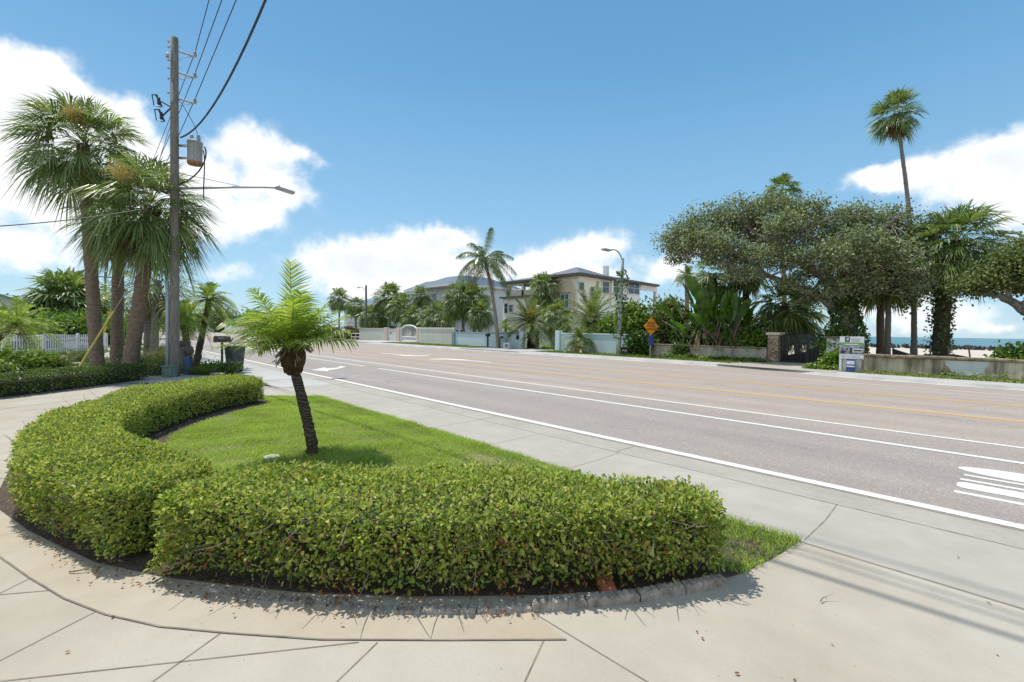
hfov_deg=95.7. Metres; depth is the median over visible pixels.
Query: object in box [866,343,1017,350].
rock groyne
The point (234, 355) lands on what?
trash bin
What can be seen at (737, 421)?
bike lane line
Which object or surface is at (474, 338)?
garden wall
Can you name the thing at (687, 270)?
date palm
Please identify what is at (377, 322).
cabbage palm
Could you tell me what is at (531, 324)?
date palm
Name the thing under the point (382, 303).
cabbage palm
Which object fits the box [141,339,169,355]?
ornamental grass
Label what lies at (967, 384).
kerb
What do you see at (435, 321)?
cabbage palm
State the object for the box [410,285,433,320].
cabbage palm
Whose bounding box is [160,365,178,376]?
utility box
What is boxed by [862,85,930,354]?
washingtonia palm
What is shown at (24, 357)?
shrub
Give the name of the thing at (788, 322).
cabbage palm
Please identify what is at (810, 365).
weeds
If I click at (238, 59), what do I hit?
power line
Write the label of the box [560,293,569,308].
window
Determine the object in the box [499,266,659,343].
mediterranean house
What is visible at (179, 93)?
power line
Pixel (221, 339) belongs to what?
mailbox
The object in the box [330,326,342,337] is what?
shrub
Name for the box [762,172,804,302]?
cabbage palm
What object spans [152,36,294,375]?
utility pole
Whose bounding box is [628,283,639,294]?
window
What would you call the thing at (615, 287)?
window
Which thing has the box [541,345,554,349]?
lawn grass
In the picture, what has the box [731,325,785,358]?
shrub
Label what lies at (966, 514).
edge line
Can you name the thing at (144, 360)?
shrub
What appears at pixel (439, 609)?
edging block
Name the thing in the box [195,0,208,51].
power line
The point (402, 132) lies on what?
sky
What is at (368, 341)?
driveway apron
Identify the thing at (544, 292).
cabbage palm
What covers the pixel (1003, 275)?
broadleaf tree
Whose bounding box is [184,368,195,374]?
ornamental grass
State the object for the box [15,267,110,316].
cabbage palm
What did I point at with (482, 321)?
cabbage palm
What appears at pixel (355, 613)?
leaf litter
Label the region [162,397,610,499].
lawn
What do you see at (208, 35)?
power line
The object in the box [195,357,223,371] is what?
shrub
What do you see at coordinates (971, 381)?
pavement
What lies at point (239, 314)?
broadleaf tree
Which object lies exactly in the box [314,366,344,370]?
turn arrow
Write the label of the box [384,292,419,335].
cabbage palm
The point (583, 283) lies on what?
window
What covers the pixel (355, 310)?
cabbage palm
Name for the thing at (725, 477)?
kerb
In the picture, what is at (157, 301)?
cabbage palm
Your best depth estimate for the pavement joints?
2.49 m
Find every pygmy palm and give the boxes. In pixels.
[0,295,65,353]
[149,299,215,367]
[184,281,240,366]
[206,258,359,455]
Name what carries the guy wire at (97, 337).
attached to the utility pole at (195, 154)
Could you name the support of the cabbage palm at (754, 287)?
on the beach sand
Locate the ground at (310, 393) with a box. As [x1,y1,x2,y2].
[0,327,1020,607]
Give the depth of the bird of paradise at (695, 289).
32.07 m
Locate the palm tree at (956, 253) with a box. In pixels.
[899,196,1023,354]
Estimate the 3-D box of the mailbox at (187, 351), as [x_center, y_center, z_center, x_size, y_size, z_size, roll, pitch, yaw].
[-11.089,0.635,15.888,0.352,1.020,0.363,0,2,-43]
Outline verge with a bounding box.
[161,329,1022,383]
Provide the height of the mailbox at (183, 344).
1.165 m
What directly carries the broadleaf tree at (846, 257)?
on the soil mound
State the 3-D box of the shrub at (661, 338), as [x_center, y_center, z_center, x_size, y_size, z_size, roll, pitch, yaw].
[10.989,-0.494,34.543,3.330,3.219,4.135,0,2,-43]
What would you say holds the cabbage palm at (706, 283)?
on the beach sand
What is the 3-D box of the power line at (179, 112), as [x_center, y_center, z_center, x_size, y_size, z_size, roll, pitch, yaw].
[-26.380,-8.934,32.106,0.022,1.150,46.005,0,2,-44]
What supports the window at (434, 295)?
in the grey house at (438, 288)
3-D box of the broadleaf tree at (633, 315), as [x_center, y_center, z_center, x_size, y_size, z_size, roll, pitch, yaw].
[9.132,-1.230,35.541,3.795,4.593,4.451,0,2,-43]
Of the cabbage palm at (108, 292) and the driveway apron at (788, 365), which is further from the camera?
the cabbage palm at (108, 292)
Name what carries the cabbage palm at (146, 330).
on the garden bed at (152, 379)
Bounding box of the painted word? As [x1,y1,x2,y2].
[954,467,1023,505]
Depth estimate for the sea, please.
228.54 m
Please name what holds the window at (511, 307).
in the mediterranean house at (571, 279)
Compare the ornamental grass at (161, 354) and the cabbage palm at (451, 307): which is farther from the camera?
the cabbage palm at (451, 307)
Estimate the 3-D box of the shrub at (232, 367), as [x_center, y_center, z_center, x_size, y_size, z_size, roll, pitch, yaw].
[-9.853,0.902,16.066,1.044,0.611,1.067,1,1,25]
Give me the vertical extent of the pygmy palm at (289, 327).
2.542 m
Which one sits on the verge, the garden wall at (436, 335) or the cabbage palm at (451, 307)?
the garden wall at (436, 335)
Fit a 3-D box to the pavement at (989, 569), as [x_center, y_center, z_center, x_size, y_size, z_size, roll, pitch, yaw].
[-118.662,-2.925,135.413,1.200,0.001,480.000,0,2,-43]
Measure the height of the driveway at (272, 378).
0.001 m
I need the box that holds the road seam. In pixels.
[208,352,1023,531]
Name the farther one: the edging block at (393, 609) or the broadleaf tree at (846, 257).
the broadleaf tree at (846, 257)
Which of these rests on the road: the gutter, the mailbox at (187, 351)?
the gutter
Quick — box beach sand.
[674,342,995,357]
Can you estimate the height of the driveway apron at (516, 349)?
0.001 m
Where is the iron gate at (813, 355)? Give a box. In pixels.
[780,331,829,362]
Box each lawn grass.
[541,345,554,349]
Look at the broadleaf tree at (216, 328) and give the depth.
148.04 m
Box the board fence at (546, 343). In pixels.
[539,330,554,346]
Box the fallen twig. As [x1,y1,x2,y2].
[69,562,107,572]
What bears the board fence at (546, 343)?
on the ground at (310, 393)
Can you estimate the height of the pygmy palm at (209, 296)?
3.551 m
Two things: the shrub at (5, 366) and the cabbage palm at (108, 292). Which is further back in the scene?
the cabbage palm at (108, 292)
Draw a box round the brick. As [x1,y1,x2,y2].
[594,569,616,592]
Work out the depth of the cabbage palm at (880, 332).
26.40 m
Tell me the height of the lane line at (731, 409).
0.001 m
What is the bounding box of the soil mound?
[783,352,813,363]
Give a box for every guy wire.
[79,221,169,365]
[103,127,169,336]
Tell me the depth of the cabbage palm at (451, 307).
55.90 m
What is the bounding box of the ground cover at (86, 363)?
[15,342,202,373]
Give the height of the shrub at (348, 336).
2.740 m
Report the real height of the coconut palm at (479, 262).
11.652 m
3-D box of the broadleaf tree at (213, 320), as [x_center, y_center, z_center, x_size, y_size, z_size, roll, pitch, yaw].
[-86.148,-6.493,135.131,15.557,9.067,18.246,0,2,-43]
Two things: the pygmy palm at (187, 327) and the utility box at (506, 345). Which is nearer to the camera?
the pygmy palm at (187, 327)
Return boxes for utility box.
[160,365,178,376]
[503,343,510,347]
[621,347,632,354]
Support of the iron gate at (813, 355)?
attached to the gate pillar at (832, 341)
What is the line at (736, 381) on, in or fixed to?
on the road
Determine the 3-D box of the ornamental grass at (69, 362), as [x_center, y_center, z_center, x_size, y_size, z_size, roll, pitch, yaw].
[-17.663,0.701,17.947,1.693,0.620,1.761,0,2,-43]
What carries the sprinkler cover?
on the lawn at (480, 457)
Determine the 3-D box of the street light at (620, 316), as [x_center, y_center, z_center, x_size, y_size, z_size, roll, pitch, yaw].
[7.058,-2.655,32.166,2.962,7.375,1.296,0,2,-43]
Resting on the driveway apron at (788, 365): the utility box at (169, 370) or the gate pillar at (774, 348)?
the gate pillar at (774, 348)
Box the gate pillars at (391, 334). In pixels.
[384,327,400,340]
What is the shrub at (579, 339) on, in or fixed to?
on the verge
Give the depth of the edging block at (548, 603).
2.76 m
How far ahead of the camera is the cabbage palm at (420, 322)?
63.88 m
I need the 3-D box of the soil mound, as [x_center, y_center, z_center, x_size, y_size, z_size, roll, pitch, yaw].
[19.183,1.075,27.884,6.485,0.959,6.346,0,2,-43]
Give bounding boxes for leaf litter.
[29,533,998,680]
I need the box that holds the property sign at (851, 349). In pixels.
[839,336,864,372]
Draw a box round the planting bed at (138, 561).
[0,396,797,595]
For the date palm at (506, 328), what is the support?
on the verge
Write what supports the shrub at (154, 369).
on the garden bed at (152, 379)
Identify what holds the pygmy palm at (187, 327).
on the garden bed at (152, 379)
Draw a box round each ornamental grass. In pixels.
[52,355,80,366]
[140,347,165,362]
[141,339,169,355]
[182,362,216,374]
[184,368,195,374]
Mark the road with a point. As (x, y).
(929, 477)
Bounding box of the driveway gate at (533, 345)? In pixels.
[529,331,538,348]
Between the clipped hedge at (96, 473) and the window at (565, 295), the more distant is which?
the window at (565, 295)
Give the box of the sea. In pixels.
[246,328,1023,349]
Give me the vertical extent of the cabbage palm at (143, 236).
7.779 m
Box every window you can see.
[431,293,436,301]
[504,303,507,313]
[508,304,513,311]
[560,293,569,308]
[578,281,584,290]
[602,281,609,293]
[613,281,618,293]
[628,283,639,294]
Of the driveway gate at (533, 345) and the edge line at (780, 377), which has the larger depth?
the driveway gate at (533, 345)
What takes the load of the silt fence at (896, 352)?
on the beach sand
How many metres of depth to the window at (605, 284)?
57.02 m
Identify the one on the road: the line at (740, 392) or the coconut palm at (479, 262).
the line at (740, 392)
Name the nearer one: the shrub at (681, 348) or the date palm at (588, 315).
the shrub at (681, 348)
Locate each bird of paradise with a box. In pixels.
[647,287,758,349]
[681,271,779,329]
[682,298,779,345]
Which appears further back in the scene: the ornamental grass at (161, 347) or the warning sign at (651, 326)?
the warning sign at (651, 326)
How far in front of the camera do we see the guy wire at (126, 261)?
17.27 m
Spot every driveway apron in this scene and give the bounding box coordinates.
[336,340,415,342]
[467,347,555,351]
[723,361,838,372]
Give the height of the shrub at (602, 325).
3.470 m
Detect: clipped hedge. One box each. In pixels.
[0,362,149,397]
[0,373,264,559]
[143,458,730,602]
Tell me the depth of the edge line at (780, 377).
18.05 m
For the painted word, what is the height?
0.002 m
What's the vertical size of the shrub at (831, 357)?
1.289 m
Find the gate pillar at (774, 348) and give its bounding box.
[766,332,784,361]
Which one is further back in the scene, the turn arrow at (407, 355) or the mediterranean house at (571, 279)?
the mediterranean house at (571, 279)
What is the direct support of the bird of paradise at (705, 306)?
on the verge
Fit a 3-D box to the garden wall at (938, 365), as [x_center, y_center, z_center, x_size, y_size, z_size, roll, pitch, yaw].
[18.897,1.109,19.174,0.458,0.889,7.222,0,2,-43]
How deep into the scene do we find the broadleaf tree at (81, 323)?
35.11 m
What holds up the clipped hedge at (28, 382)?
on the garden bed at (152, 379)
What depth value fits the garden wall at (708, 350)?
29.25 m
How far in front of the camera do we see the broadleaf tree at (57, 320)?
34.88 m
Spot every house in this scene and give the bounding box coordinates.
[0,294,38,311]
[344,296,405,327]
[404,275,521,336]
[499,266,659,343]
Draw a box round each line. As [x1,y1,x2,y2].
[0,203,169,226]
[140,57,193,189]
[142,78,192,197]
[147,101,193,201]
[159,341,1023,528]
[162,336,1023,463]
[163,335,1023,447]
[180,0,266,137]
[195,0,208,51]
[195,0,221,72]
[195,0,236,97]
[233,340,1023,421]
[307,344,1023,406]
[473,354,1019,395]
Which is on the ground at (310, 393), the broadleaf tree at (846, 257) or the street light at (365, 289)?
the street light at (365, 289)
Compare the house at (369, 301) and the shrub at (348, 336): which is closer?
the shrub at (348, 336)
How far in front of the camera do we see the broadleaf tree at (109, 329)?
37.27 m
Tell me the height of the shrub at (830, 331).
2.904 m
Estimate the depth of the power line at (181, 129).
17.01 m
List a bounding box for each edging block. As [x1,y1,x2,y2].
[208,584,261,598]
[257,592,314,606]
[314,599,368,610]
[368,603,422,614]
[422,603,476,614]
[477,601,531,614]
[531,592,586,612]
[584,589,639,607]
[635,581,684,602]
[680,574,727,594]
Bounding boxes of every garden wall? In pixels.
[225,326,245,333]
[359,328,383,339]
[418,327,455,343]
[452,331,525,348]
[555,331,627,353]
[648,344,767,358]
[864,354,1023,379]
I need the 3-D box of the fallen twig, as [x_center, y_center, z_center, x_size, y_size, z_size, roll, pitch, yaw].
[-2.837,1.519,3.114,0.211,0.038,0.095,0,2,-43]
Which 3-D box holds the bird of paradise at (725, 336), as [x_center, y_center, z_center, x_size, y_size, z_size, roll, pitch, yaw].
[14.403,-0.832,29.956,5.189,4.086,4.982,0,1,-27]
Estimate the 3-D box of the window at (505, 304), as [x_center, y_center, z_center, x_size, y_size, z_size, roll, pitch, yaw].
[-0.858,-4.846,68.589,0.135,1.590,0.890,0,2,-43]
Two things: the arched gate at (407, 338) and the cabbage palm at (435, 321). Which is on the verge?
the arched gate at (407, 338)
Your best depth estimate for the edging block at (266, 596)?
2.81 m
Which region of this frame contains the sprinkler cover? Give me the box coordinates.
[263,454,279,459]
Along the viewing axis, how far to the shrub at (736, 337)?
29.49 m
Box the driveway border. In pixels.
[0,510,563,638]
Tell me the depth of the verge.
27.18 m
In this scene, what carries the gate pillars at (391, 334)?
on the verge
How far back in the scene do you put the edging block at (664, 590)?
2.90 m
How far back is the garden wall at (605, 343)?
36.22 m
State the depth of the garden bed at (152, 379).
14.51 m
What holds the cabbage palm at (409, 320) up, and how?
on the ground at (310, 393)
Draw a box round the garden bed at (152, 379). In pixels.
[1,343,239,397]
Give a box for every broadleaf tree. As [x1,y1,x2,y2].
[0,293,78,334]
[22,307,78,335]
[37,302,110,341]
[79,306,142,343]
[159,315,196,334]
[192,308,242,331]
[207,322,229,331]
[238,308,267,328]
[607,295,655,337]
[650,183,965,359]
[930,223,1023,319]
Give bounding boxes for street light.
[357,285,366,327]
[601,248,629,354]
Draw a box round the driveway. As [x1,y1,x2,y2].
[0,383,1023,681]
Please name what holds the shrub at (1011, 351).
on the verge
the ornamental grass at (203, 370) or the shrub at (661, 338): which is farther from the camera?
the shrub at (661, 338)
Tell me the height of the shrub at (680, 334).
2.944 m
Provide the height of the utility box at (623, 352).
0.600 m
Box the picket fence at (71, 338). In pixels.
[1,333,107,354]
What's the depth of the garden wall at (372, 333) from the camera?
69.67 m
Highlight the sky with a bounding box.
[0,0,1023,338]
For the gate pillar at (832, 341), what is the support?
on the driveway apron at (788, 365)
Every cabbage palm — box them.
[0,85,159,371]
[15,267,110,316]
[49,183,166,368]
[56,147,224,368]
[71,279,130,338]
[85,262,193,353]
[100,251,215,353]
[326,286,349,328]
[344,296,368,326]
[355,304,380,327]
[367,306,388,327]
[370,281,408,326]
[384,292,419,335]
[400,304,424,336]
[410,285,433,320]
[415,312,430,327]
[421,300,457,327]
[438,280,478,331]
[454,283,492,331]
[466,298,494,331]
[527,271,559,326]
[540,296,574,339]
[692,257,735,324]
[718,254,777,317]
[750,279,824,355]
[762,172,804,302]
[769,292,829,353]
[854,263,910,353]
[858,244,931,354]
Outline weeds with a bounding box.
[659,352,1015,379]
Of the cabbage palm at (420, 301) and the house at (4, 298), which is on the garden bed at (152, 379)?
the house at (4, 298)
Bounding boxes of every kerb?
[207,354,1020,547]
[213,333,1023,390]
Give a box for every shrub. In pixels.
[0,343,52,370]
[0,355,22,372]
[15,347,77,368]
[58,347,107,361]
[116,354,163,365]
[135,354,183,375]
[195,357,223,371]
[213,358,246,374]
[316,324,335,337]
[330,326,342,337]
[339,322,358,338]
[589,311,615,333]
[615,327,660,354]
[634,314,674,343]
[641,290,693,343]
[664,316,721,349]
[668,340,690,355]
[709,319,765,345]
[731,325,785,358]
[811,320,871,358]
[816,345,842,365]
[982,340,1023,359]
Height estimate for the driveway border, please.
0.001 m
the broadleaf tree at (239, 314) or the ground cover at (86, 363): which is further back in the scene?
the broadleaf tree at (239, 314)
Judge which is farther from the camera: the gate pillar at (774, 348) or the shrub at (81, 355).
the gate pillar at (774, 348)
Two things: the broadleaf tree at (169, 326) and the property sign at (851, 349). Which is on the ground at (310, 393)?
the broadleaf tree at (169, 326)
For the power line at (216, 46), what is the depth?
12.96 m
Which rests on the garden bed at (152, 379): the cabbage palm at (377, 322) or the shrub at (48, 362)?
the shrub at (48, 362)
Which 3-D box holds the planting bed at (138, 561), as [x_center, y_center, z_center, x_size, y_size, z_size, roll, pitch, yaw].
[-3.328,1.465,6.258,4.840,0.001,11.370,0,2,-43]
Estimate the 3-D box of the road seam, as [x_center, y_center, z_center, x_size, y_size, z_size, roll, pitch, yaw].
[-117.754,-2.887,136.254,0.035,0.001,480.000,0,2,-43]
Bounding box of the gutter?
[160,342,1023,547]
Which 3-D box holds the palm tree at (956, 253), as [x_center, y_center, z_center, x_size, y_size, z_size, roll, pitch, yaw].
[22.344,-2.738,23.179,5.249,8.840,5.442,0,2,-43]
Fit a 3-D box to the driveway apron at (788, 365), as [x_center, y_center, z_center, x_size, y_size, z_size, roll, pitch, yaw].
[15.707,1.270,25.334,10.545,0.001,5.400,0,2,-43]
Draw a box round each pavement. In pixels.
[142,339,1023,607]
[192,331,1023,385]
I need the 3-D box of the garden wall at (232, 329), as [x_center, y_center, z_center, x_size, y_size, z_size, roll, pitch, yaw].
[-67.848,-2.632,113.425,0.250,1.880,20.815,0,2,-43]
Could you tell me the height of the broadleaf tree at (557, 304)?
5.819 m
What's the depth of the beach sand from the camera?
55.90 m
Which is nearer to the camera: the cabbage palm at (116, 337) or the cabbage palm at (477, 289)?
the cabbage palm at (116, 337)
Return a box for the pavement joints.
[0,373,1023,681]
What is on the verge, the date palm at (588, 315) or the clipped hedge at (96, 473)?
the date palm at (588, 315)
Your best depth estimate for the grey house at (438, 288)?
78.21 m
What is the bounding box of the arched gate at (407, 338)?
[400,325,419,341]
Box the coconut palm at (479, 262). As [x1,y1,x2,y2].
[452,227,517,347]
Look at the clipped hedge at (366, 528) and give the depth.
2.99 m
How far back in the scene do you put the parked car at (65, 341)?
29.57 m
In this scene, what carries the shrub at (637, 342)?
on the verge
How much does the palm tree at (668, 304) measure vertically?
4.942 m
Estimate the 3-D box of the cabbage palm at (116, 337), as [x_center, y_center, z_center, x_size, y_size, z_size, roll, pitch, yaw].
[-15.139,-2.591,17.947,3.705,7.604,3.805,1,1,-12]
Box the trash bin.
[222,345,246,370]
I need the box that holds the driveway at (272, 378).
[200,356,332,387]
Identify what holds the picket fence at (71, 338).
on the garden bed at (152, 379)
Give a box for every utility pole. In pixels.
[99,272,111,304]
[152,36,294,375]
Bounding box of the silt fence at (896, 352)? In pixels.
[892,345,994,356]
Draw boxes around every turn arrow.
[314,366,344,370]
[381,353,428,355]
[432,358,483,361]
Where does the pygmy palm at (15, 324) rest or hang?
on the garden bed at (152, 379)
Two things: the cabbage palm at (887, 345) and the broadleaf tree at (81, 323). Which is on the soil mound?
the cabbage palm at (887, 345)
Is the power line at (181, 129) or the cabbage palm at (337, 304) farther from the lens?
the cabbage palm at (337, 304)
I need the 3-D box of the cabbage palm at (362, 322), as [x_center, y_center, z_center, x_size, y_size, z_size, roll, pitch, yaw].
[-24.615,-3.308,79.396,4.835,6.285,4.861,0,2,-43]
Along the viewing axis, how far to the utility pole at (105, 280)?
61.73 m
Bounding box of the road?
[142,331,1023,530]
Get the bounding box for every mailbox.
[180,341,190,373]
[182,345,194,374]
[213,336,232,360]
[485,333,489,346]
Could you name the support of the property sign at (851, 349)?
on the verge
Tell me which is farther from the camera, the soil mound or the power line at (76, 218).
the soil mound
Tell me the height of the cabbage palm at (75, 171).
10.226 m
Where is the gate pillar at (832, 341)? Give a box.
[825,336,839,355]
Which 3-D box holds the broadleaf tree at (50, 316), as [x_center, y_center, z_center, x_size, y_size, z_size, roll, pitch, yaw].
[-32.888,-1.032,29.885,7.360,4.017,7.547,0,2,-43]
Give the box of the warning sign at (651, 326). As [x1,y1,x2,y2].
[644,317,658,355]
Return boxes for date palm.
[496,291,558,348]
[498,319,513,332]
[547,281,614,344]
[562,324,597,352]
[672,265,697,312]
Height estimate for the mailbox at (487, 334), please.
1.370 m

